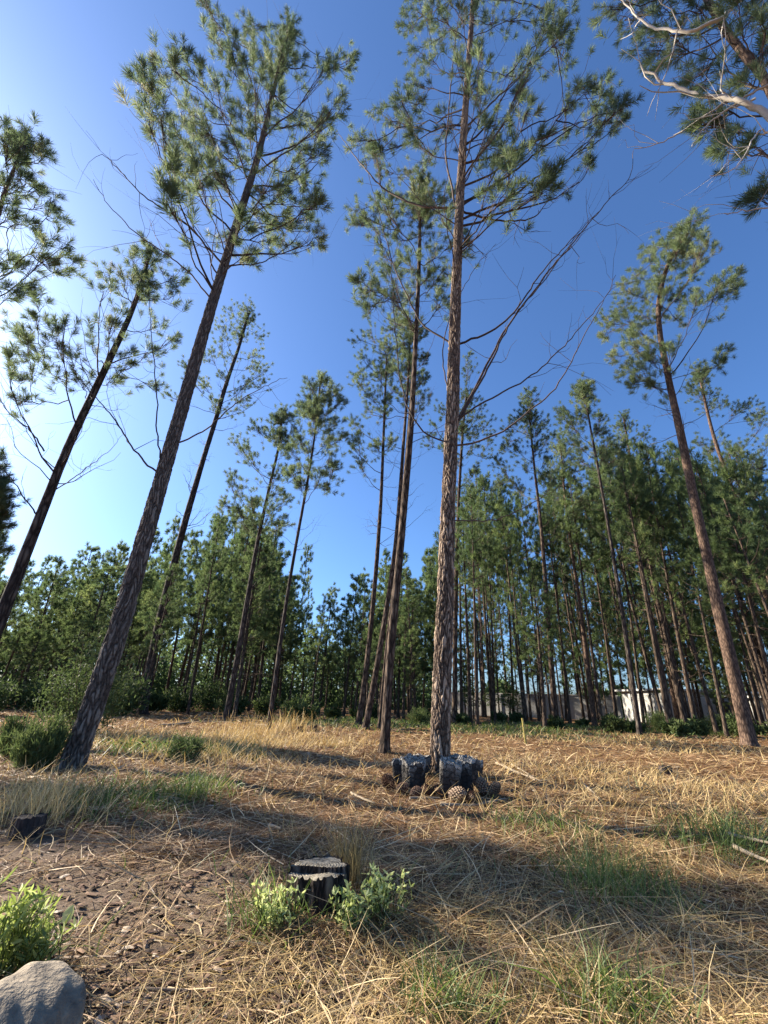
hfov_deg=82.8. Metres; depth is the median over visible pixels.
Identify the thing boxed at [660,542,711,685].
pine tree
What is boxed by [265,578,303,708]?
pine tree
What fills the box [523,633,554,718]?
pine tree
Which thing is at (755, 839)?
fallen stick
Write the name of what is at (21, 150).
pine tree
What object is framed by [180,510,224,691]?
pine tree
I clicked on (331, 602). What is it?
pine tree
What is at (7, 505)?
pine tree
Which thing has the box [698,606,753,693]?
pine tree
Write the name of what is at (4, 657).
pine tree
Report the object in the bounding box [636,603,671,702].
pine tree
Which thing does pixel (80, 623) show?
pine tree
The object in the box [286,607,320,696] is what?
pine tree
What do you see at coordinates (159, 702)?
bush
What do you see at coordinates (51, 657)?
pine tree
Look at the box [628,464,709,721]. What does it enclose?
pine tree
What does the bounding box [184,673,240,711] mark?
bush
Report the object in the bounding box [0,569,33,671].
pine tree
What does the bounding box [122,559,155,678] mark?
pine tree
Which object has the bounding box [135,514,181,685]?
pine tree
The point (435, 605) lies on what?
pine tree
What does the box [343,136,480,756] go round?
pine tree
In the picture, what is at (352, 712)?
bush
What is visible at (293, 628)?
pine tree
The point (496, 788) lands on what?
pine cone
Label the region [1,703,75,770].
broom shrub
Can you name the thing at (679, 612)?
pine tree
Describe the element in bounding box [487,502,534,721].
pine tree
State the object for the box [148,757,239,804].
grass tuft
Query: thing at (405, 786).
pine cone
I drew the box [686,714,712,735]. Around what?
bush
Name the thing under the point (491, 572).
pine tree
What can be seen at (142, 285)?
pine tree
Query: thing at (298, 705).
bush
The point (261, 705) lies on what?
bush
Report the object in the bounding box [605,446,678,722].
pine tree
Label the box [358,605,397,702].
pine tree
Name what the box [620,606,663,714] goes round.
pine tree
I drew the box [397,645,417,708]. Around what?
pine tree
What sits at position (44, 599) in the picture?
pine tree
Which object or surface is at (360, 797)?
fallen stick
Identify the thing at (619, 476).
pine tree
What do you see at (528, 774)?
fallen stick
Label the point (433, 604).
pine tree
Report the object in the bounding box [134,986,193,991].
fallen stick
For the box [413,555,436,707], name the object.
pine tree
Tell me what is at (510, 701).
pine tree
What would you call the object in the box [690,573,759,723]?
pine tree
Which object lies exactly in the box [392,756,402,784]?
charred log
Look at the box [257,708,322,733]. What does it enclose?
grass tuft
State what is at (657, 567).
pine tree
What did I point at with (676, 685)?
pine tree
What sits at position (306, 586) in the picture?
pine tree
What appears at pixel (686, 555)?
pine tree
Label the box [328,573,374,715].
pine tree
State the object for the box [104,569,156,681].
pine tree
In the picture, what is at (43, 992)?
rock
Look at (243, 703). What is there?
bush
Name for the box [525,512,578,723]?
pine tree
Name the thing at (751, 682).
pine tree
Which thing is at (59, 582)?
pine tree
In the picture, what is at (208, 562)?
pine tree
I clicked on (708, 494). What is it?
pine tree
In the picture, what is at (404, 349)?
pine tree
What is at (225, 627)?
pine tree
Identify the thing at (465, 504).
pine tree
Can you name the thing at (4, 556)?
pine tree
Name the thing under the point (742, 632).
pine tree
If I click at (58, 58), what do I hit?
sky
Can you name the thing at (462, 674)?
pine tree
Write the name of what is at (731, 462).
pine tree
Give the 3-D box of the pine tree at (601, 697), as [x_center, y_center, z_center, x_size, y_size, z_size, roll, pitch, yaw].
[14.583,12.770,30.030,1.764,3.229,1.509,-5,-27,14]
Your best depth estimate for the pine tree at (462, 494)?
35.04 m
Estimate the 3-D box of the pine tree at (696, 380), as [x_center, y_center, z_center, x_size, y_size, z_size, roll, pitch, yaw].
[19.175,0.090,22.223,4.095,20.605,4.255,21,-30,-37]
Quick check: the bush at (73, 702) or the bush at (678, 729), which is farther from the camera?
the bush at (678, 729)
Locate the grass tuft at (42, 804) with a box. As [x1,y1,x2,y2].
[0,761,145,837]
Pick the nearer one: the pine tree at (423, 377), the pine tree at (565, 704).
the pine tree at (423, 377)
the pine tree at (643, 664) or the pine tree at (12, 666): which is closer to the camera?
the pine tree at (643, 664)
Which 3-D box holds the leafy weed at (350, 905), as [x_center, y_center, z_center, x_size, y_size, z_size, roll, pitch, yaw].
[-0.117,1.399,1.535,0.170,0.165,0.196,14,-26,-26]
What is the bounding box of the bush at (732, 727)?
[718,710,763,735]
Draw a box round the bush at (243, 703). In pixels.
[214,691,251,714]
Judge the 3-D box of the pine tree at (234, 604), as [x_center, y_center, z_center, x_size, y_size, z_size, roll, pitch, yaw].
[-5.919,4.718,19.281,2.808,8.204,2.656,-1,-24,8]
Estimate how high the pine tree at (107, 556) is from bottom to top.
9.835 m
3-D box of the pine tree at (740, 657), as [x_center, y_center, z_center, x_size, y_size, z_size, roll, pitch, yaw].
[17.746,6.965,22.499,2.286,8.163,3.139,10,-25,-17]
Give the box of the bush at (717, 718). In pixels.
[690,711,729,732]
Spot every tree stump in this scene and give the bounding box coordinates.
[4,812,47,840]
[285,853,349,921]
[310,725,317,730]
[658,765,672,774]
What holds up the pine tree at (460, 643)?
on the ground at (94, 904)
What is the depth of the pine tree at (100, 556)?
42.25 m
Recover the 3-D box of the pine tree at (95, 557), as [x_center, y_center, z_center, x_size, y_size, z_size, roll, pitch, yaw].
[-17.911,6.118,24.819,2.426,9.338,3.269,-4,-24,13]
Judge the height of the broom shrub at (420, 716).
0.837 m
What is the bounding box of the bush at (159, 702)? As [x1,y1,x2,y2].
[149,690,170,711]
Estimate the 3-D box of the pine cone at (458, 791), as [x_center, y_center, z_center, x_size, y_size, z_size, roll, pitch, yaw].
[0.660,2.524,3.900,0.175,0.130,0.128,-10,-26,25]
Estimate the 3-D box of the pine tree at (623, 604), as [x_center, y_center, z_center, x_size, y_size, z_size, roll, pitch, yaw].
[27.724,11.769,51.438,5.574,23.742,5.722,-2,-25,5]
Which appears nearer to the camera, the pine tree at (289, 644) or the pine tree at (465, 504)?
the pine tree at (289, 644)
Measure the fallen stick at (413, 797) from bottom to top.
0.031 m
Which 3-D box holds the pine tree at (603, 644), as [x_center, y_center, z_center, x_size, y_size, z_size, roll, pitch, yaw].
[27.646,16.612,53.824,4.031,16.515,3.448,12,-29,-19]
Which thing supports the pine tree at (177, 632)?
on the ground at (94, 904)
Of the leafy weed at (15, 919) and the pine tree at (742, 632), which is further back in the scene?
the pine tree at (742, 632)
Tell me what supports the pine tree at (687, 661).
on the ground at (94, 904)
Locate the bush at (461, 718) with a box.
[451,712,470,723]
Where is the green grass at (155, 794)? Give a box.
[0,713,767,1023]
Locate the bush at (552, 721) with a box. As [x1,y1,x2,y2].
[547,714,565,728]
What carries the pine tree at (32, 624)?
on the ground at (94, 904)
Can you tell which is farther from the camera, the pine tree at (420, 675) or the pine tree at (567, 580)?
the pine tree at (567, 580)
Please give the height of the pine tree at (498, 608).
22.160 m
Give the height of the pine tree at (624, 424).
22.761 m
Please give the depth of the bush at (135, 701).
19.73 m
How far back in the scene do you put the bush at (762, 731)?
18.53 m
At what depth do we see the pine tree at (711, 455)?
34.49 m
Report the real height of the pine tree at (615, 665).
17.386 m
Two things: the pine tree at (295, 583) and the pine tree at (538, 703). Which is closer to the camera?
the pine tree at (538, 703)
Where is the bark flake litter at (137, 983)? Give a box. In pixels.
[0,744,767,1023]
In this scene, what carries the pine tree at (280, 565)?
on the ground at (94, 904)
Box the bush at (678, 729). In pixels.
[657,717,693,736]
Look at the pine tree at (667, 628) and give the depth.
21.40 m
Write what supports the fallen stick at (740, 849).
on the ground at (94, 904)
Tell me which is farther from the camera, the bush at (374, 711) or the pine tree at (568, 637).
the pine tree at (568, 637)
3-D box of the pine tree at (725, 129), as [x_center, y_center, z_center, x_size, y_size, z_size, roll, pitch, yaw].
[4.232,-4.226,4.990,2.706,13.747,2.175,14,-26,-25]
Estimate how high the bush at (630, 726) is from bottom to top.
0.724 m
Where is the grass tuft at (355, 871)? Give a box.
[307,802,395,890]
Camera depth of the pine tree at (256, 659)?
27.53 m
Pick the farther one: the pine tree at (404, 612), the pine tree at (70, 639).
the pine tree at (70, 639)
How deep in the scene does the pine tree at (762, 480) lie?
30.98 m
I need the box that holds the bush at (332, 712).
[323,704,342,717]
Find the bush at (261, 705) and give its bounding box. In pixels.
[250,691,280,715]
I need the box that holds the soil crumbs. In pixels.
[0,804,752,1023]
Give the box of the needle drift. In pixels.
[0,723,767,1021]
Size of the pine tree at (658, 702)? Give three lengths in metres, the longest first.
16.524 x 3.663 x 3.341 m
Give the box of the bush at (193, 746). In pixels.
[163,729,210,761]
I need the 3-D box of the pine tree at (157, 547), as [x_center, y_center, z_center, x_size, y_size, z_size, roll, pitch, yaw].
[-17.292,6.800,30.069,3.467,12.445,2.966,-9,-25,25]
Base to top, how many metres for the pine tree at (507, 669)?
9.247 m
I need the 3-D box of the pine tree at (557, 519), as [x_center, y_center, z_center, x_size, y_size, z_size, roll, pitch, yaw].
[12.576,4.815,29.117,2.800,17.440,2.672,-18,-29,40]
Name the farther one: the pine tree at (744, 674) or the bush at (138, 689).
the pine tree at (744, 674)
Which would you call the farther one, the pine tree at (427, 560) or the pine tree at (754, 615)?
the pine tree at (427, 560)
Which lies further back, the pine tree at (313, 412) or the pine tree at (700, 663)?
the pine tree at (700, 663)
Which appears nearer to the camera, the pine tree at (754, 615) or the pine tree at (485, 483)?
the pine tree at (754, 615)
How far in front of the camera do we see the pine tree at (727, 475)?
20.24 m
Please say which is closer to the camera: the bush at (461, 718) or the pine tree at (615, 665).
the bush at (461, 718)
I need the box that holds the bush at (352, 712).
[348,706,364,717]
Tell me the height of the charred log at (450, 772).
0.385 m
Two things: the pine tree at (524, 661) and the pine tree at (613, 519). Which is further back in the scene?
the pine tree at (524, 661)
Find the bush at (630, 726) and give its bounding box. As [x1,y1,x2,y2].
[624,716,649,732]
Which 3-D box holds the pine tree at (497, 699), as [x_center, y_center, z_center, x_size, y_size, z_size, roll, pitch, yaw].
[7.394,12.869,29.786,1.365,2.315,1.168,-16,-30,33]
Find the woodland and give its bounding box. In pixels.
[0,625,749,717]
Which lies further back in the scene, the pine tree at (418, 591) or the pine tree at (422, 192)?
the pine tree at (418, 591)
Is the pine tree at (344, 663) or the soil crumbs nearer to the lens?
the soil crumbs
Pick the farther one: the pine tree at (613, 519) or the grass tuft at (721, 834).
the pine tree at (613, 519)
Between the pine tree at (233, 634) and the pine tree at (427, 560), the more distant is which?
the pine tree at (427, 560)
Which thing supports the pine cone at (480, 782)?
on the ground at (94, 904)
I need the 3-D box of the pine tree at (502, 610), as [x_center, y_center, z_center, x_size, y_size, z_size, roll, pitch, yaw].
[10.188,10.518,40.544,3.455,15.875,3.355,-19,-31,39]
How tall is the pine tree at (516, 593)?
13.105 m
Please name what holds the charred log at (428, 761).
on the ground at (94, 904)
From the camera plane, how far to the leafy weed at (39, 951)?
1.22 m
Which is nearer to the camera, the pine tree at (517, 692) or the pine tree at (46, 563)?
the pine tree at (517, 692)
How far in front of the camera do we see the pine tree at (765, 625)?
22.48 m
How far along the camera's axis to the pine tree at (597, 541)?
36.80 m
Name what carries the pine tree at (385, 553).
on the ground at (94, 904)
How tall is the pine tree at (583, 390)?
15.892 m
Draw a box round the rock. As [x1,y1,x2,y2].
[0,960,85,1023]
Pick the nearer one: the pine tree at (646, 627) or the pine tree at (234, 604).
the pine tree at (234, 604)
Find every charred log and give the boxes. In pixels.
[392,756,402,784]
[401,753,425,792]
[413,754,431,775]
[439,755,461,799]
[449,753,466,761]
[456,755,473,791]
[468,755,483,788]
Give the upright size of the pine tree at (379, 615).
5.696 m
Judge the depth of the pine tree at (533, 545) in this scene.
32.90 m
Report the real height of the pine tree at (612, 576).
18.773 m
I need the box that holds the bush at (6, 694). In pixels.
[0,668,23,711]
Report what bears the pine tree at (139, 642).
on the ground at (94, 904)
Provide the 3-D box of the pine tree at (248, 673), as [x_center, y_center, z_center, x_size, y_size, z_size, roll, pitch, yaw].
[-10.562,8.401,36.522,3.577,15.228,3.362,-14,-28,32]
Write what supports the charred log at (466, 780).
on the ground at (94, 904)
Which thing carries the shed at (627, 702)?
on the ground at (94, 904)
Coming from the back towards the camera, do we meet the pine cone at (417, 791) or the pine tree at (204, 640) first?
the pine tree at (204, 640)
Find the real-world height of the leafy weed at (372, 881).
0.206 m
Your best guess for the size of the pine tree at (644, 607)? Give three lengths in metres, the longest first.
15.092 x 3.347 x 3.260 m
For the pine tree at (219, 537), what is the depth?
31.08 m
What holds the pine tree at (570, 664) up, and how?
on the ground at (94, 904)
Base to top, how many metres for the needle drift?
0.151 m
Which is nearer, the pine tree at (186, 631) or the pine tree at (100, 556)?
the pine tree at (186, 631)
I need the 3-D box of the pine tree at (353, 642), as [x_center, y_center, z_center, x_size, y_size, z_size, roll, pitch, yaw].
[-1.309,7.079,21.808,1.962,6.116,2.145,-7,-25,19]
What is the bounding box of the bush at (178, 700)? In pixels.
[161,681,203,711]
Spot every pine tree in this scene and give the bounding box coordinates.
[0,106,91,426]
[0,230,195,637]
[0,443,32,569]
[0,555,8,577]
[0,556,6,594]
[0,559,36,657]
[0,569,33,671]
[0,579,17,618]
[0,585,48,679]
[0,625,31,681]
[2,554,55,675]
[4,555,75,687]
[5,563,77,687]
[7,618,35,678]
[10,631,54,707]
[16,0,374,773]
[33,594,74,706]
[34,558,84,685]
[38,624,69,677]
[42,560,98,707]
[48,542,100,689]
[53,579,95,685]
[54,620,93,685]
[59,550,107,682]
[61,562,121,673]
[68,552,123,676]
[78,539,129,688]
[82,601,108,680]
[92,542,130,669]
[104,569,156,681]
[113,526,162,675]
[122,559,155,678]
[123,597,164,686]
[125,556,156,682]
[128,564,169,682]
[129,557,183,709]
[130,558,191,677]
[131,563,185,714]
[135,296,273,714]
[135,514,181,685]
[135,540,184,669]
[138,531,190,673]
[151,578,184,688]
[165,528,213,693]
[169,511,233,691]
[172,561,226,693]
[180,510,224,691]
[180,523,232,683]
[180,548,213,694]
[186,517,233,714]
[192,519,231,682]
[193,503,247,681]
[201,544,238,695]
[208,566,239,690]
[209,516,269,705]
[212,493,263,684]
[215,402,304,721]
[216,546,266,675]
[219,496,258,695]
[223,535,284,716]
[224,560,270,681]
[227,526,277,711]
[236,529,265,695]
[239,516,297,708]
[240,556,278,710]
[240,657,253,696]
[242,537,280,698]
[244,557,282,709]
[250,552,282,700]
[252,538,277,691]
[254,575,306,692]
[255,576,302,687]
[265,368,350,727]
[265,572,302,676]
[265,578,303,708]
[267,587,303,697]
[285,542,314,705]
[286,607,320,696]
[300,614,338,705]
[305,582,348,712]
[316,628,341,707]
[325,641,343,706]
[327,608,357,693]
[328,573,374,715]
[336,0,686,772]
[340,621,363,708]
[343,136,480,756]
[343,320,400,724]
[343,595,378,717]
[344,566,376,710]
[350,627,384,704]
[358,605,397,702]
[361,307,433,729]
[367,559,403,646]
[369,612,387,707]
[370,623,401,716]
[376,548,390,641]
[377,346,441,728]
[377,551,420,716]
[387,618,403,714]
[393,567,427,720]
[393,632,416,695]
[395,602,430,713]
[396,572,433,713]
[396,579,432,713]
[396,609,424,713]
[396,629,427,716]
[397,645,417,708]
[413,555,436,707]
[418,575,463,689]
[420,349,497,723]
[421,546,437,663]
[422,544,438,665]
[422,557,436,665]
[422,564,458,687]
[432,483,481,712]
[451,644,474,714]
[453,505,490,722]
[455,482,498,702]
[455,487,496,725]
[457,583,473,686]
[457,658,471,691]
[458,594,482,687]
[460,467,506,719]
[460,473,497,716]
[463,602,494,700]
[463,681,474,709]
[464,510,498,716]
[464,675,487,718]
[467,538,503,721]
[469,470,509,706]
[470,595,504,685]
[481,570,512,692]
[481,618,507,712]
[482,531,513,692]
[482,686,499,711]
[486,475,524,712]
[487,386,569,717]
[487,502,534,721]
[490,493,535,719]
[491,502,529,718]
[497,575,519,689]
[498,550,535,719]
[499,675,520,710]
[499,689,520,719]
[504,489,554,688]
[504,611,531,689]
[505,614,546,720]
[505,643,518,687]
[506,569,563,728]
[506,581,529,686]
[507,690,521,711]
[514,605,533,693]
[515,553,542,718]
[516,556,557,714]
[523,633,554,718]
[524,628,557,696]
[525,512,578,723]
[525,515,565,716]
[532,496,570,720]
[533,426,598,726]
[534,459,591,718]
[536,587,576,690]
[537,581,554,680]
[537,617,577,721]
[539,490,599,721]
[540,562,593,693]
[541,470,596,695]
[547,466,616,724]
[551,604,575,693]
[552,371,642,734]
[558,564,581,642]
[559,663,574,693]
[561,595,585,694]
[563,487,628,716]
[563,616,585,690]
[565,625,584,692]
[567,488,611,694]
[567,555,597,667]
[570,603,612,722]
[571,506,620,714]
[579,575,607,685]
[582,465,634,688]
[582,676,607,714]
[583,467,627,666]
[585,0,767,236]
[585,467,663,716]
[585,631,616,713]
[586,566,621,694]
[589,442,655,725]
[589,586,619,685]
[590,561,631,718]
[590,576,622,694]
[592,206,760,746]
[594,444,653,676]
[594,529,640,688]
[596,536,635,684]
[602,439,686,719]
[604,408,679,722]
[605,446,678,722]
[606,455,704,722]
[609,440,704,720]
[615,613,656,724]
[618,585,651,683]
[619,540,669,647]
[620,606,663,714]
[622,492,680,718]
[626,472,714,714]
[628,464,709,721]
[629,470,669,633]
[631,439,718,731]
[634,542,689,713]
[634,587,660,682]
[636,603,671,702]
[644,562,708,684]
[655,459,734,715]
[655,564,714,718]
[656,559,707,719]
[658,621,693,720]
[659,439,758,724]
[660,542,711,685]
[665,497,729,736]
[667,489,720,683]
[669,493,756,686]
[674,457,767,709]
[675,509,765,739]
[676,444,765,730]
[676,499,720,648]
[677,600,718,688]
[678,358,767,603]
[678,599,712,688]
[686,472,767,687]
[686,484,762,724]
[687,631,729,714]
[689,573,758,697]
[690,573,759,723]
[691,459,767,701]
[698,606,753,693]
[700,646,732,719]
[702,445,753,610]
[703,483,767,722]
[704,489,767,681]
[705,445,767,656]
[706,480,767,630]
[711,467,767,647]
[721,580,760,695]
[721,584,751,691]
[725,445,767,544]
[725,447,767,545]
[729,535,767,646]
[731,614,756,689]
[738,576,767,635]
[740,499,767,606]
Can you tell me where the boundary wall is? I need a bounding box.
[451,692,622,719]
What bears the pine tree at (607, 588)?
on the ground at (94, 904)
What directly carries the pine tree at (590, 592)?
on the ground at (94, 904)
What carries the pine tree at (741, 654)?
on the ground at (94, 904)
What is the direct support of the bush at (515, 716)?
on the ground at (94, 904)
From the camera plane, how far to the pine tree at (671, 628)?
27.31 m
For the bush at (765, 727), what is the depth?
17.58 m
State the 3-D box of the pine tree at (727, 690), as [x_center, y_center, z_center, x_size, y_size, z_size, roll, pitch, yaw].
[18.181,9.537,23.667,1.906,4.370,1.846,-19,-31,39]
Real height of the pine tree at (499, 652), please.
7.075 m
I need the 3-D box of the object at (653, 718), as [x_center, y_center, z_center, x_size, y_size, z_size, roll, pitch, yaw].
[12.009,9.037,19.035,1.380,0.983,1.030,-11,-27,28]
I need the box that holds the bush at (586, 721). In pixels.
[574,717,589,725]
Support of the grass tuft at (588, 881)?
on the ground at (94, 904)
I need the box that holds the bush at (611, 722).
[596,711,626,732]
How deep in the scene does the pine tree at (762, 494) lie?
29.93 m
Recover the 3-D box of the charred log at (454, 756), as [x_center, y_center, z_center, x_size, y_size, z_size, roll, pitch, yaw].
[0.835,2.919,5.001,0.292,0.263,0.216,2,-24,0]
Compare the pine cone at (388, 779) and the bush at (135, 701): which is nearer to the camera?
the pine cone at (388, 779)
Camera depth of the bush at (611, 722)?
16.38 m
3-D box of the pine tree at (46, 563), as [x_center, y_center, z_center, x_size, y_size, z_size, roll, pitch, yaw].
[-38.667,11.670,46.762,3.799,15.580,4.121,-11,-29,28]
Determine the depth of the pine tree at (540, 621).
29.39 m
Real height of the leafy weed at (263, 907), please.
0.164 m
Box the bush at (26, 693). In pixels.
[12,670,81,711]
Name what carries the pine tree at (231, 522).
on the ground at (94, 904)
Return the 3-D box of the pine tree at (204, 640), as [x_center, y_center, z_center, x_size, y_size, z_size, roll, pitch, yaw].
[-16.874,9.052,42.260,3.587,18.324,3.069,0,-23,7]
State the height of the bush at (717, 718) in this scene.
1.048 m
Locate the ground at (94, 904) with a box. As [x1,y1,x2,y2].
[0,703,767,1023]
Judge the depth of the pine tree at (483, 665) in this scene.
33.24 m
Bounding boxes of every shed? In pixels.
[615,688,758,721]
[747,696,766,724]
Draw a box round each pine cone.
[382,773,394,790]
[396,782,408,793]
[409,785,421,796]
[421,784,431,796]
[431,784,440,796]
[448,786,466,802]
[466,790,478,803]
[475,777,489,795]
[489,782,501,795]
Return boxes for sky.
[0,0,767,700]
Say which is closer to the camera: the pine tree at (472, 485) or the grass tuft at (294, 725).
the grass tuft at (294, 725)
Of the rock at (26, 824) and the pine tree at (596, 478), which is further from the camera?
the pine tree at (596, 478)
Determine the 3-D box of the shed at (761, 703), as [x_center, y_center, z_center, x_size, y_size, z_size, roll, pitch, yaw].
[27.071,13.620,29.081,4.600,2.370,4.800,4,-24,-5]
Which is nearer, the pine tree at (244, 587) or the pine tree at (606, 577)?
the pine tree at (244, 587)
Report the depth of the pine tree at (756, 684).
31.16 m
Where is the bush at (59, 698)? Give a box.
[43,682,77,712]
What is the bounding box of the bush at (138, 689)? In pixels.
[73,666,155,715]
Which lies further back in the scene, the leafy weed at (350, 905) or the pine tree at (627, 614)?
the pine tree at (627, 614)
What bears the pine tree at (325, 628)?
on the ground at (94, 904)
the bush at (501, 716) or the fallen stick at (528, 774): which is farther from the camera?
the bush at (501, 716)
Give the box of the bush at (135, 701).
[124,679,138,710]
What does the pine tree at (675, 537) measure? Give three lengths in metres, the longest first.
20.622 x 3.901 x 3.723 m
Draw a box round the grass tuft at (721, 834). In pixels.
[636,785,767,873]
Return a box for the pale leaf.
[62,905,73,922]
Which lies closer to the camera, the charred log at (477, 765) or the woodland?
the charred log at (477, 765)
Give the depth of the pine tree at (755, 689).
29.10 m
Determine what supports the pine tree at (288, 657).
on the ground at (94, 904)
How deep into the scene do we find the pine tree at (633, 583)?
44.14 m
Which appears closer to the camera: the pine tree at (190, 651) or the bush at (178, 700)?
the bush at (178, 700)
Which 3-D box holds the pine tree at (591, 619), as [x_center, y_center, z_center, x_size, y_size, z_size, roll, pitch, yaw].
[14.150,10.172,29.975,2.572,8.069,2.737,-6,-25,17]
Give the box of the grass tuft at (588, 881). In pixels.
[503,805,719,934]
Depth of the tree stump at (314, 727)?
11.36 m
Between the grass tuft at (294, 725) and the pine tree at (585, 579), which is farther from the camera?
the pine tree at (585, 579)
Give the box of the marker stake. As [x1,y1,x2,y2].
[521,718,526,743]
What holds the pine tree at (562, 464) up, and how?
on the ground at (94, 904)
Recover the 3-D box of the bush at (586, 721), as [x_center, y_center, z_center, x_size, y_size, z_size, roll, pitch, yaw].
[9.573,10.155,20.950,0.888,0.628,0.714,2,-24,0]
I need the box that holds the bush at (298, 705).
[279,693,322,720]
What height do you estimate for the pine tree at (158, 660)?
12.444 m
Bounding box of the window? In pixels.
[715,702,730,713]
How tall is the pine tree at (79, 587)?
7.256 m
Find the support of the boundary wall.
on the ground at (94, 904)
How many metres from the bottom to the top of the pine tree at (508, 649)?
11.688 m
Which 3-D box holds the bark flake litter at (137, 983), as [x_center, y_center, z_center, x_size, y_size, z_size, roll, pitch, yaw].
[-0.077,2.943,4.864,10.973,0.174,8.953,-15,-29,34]
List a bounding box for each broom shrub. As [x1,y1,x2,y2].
[0,709,37,756]
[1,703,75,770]
[407,704,430,723]
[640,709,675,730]
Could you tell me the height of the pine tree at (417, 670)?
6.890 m
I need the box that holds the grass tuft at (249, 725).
[205,709,306,737]
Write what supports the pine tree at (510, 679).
on the ground at (94, 904)
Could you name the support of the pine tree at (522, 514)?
on the ground at (94, 904)
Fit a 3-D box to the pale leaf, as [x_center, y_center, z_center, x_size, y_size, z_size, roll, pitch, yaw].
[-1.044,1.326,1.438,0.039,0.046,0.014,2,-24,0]
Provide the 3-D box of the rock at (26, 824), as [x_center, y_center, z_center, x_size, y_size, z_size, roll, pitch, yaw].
[-2.017,1.786,2.451,0.211,0.145,0.225,2,-24,0]
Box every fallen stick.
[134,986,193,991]
[159,721,264,725]
[268,823,281,828]
[350,791,374,803]
[409,796,439,798]
[440,798,505,806]
[495,762,535,780]
[511,763,547,781]
[726,831,767,843]
[732,844,767,861]
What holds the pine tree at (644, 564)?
on the ground at (94, 904)
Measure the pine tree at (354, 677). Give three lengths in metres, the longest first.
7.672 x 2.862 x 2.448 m
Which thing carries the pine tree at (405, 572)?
on the ground at (94, 904)
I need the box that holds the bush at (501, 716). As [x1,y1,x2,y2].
[490,709,507,721]
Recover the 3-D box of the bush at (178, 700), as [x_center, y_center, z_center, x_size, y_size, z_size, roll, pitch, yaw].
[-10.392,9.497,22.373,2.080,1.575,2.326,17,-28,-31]
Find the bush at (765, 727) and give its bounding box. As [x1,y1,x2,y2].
[760,719,767,732]
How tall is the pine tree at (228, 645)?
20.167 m
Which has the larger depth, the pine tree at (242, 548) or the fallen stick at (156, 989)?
the pine tree at (242, 548)
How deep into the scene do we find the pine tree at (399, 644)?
25.99 m
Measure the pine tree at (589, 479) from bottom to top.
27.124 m
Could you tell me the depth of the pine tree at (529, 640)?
28.04 m
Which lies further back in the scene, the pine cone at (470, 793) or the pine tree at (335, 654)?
the pine tree at (335, 654)
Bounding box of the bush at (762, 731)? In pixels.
[754,723,766,734]
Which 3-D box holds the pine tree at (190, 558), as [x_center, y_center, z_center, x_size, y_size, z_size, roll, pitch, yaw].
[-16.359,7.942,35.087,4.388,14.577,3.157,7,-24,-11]
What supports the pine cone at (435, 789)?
on the ground at (94, 904)
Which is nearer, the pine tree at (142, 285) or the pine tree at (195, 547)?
the pine tree at (142, 285)
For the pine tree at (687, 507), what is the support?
on the ground at (94, 904)
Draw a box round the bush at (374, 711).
[371,700,377,718]
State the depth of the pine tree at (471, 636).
38.95 m
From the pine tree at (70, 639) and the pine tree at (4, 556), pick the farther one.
the pine tree at (4, 556)
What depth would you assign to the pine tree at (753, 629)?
24.02 m
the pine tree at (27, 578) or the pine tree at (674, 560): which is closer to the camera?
the pine tree at (27, 578)
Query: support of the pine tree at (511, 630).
on the ground at (94, 904)
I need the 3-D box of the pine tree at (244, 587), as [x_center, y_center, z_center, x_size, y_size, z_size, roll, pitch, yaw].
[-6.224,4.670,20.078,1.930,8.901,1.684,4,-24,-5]
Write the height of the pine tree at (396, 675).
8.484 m
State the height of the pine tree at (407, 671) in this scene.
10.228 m
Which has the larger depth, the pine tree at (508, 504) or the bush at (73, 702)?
the pine tree at (508, 504)
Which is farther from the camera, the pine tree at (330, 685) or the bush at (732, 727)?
the pine tree at (330, 685)
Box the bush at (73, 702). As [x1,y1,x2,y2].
[24,604,145,734]
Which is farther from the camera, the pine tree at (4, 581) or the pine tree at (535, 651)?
the pine tree at (535, 651)
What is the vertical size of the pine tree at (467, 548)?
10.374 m
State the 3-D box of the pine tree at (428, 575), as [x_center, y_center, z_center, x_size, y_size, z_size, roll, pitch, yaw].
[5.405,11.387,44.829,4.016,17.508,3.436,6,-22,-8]
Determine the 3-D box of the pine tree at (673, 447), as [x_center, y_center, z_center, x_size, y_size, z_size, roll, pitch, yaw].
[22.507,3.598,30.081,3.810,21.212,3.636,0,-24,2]
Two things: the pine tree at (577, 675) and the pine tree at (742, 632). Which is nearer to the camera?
the pine tree at (742, 632)
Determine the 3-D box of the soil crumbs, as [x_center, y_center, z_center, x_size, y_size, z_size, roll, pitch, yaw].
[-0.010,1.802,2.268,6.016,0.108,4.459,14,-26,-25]
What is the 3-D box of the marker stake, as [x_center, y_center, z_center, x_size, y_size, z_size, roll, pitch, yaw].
[3.124,4.907,9.698,0.080,0.583,0.054,-7,-25,21]
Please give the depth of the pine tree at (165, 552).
39.30 m
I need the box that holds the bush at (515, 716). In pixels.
[508,710,523,722]
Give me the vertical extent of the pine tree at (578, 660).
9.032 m
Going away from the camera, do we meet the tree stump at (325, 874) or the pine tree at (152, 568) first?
the tree stump at (325, 874)
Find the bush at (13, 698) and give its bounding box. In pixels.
[0,668,53,708]
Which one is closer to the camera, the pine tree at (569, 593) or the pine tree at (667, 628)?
the pine tree at (667, 628)
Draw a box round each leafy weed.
[0,866,62,977]
[0,913,82,975]
[251,876,305,941]
[328,879,382,943]
[355,862,414,928]
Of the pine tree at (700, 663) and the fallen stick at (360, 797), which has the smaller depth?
the fallen stick at (360, 797)

